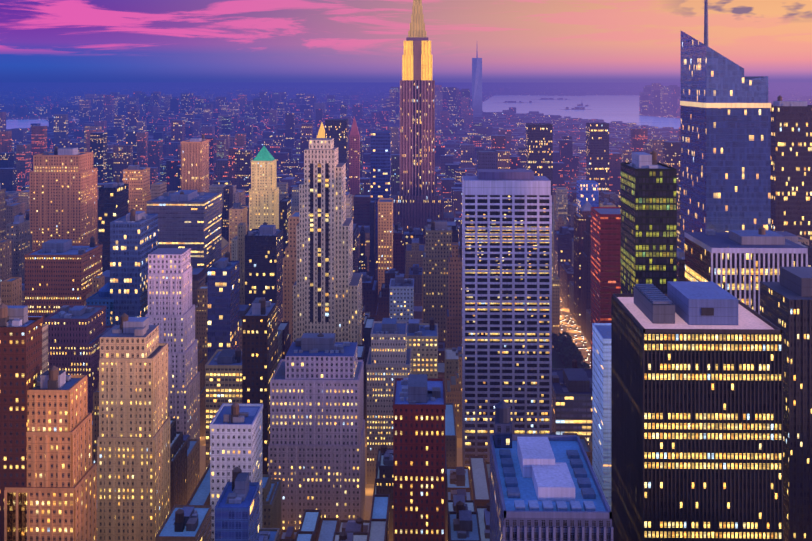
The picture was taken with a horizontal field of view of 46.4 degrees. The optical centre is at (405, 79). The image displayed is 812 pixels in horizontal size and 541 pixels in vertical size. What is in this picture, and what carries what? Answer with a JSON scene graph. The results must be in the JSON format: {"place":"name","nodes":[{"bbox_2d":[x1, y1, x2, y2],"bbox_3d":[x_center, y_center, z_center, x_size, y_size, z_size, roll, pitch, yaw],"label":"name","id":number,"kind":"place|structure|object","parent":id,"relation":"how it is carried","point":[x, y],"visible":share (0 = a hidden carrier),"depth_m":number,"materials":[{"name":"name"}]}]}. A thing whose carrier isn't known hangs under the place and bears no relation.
{"place":"outdoors","nodes":[
{"label":"outdoors","id":0,"kind":"place"},
{"bbox_2d":[6,119,48,128],"bbox_3d":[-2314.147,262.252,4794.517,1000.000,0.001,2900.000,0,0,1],"label":"river","id":1,"kind":"structure","parent":0,"point":[11,124],"depth_m":5669.64,"materials":[{"name":"blue liquid"}]},
{"bbox_2d":[200,297,590,495],"bbox_3d":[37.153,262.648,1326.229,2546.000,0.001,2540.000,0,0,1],"label":"roads","id":2,"kind":"structure","parent":0,"point":[369,488],"depth_m":953.98,"materials":[{"name":"grey asphalt"}]},
{"bbox_2d":[560,300,590,368],"bbox_3d":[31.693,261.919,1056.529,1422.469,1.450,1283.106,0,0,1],"label":"traffic","id":3,"kind":"object","parent":2,"relation":"on","point":[585,347],"depth_m":961.57,"materials":[{"name":"paint"}]},
{"bbox_2d":[200,298,590,519],"bbox_3d":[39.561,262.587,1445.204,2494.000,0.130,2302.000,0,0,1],"label":"pavements","id":4,"kind":"structure","parent":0,"point":[368,505],"depth_m":644.59,"materials":[{"name":"grey concrete"}]},
{"bbox_2d":[552,331,589,368],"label":"park trees","id":5,"kind":"object","parent":4,"relation":"on","point":[567,350],"visible":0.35,"depth_m":869.54,"materials":[{"name":"green plant"}]},
{"bbox_2d":[0,82,811,122],"bbox_3d":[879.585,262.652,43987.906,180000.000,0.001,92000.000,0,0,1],"label":"ground","id":6,"kind":"structure","parent":0,"point":[337,85],"depth_m":51628.34,"materials":[{"name":"blue"}]},
{"bbox_2d":[0,0,811,540],"bbox_3d":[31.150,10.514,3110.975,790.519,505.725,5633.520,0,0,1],"label":"skyscrapers","id":7,"kind":"structure","parent":6,"relation":"on","point":[686,406],"depth_m":536.90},
{"bbox_2d":[0,83,811,540],"bbox_3d":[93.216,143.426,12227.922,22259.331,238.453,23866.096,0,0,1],"label":"city blocks","id":8,"kind":"structure","parent":6,"relation":"on","point":[116,131],"depth_m":1686.06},
{"bbox_2d":[0,0,811,81],"label":"sky","id":9,"kind":"structure","parent":0,"point":[41,40],"materials":[{"name":"purple"}]},
{"bbox_2d":[552,348,564,367],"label":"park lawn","id":10,"kind":"structure","parent":0,"point":[557,362],"depth_m":882.43,"materials":[{"name":"plant"}]},
{"bbox_2d":[482,95,680,128],"bbox_3d":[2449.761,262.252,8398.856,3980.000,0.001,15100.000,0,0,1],"label":"water","id":11,"kind":"structure","parent":0,"point":[611,108],"depth_m":8930.46,"materials":[{"name":"purple liquid"}]},
{"bbox_2d":[503,94,591,109],"bbox_3d":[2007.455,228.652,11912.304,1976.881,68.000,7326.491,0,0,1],"label":"islands","id":12,"kind":"object","parent":11,"relation":"in","point":[577,108],"visible":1,"depth_m":10768.58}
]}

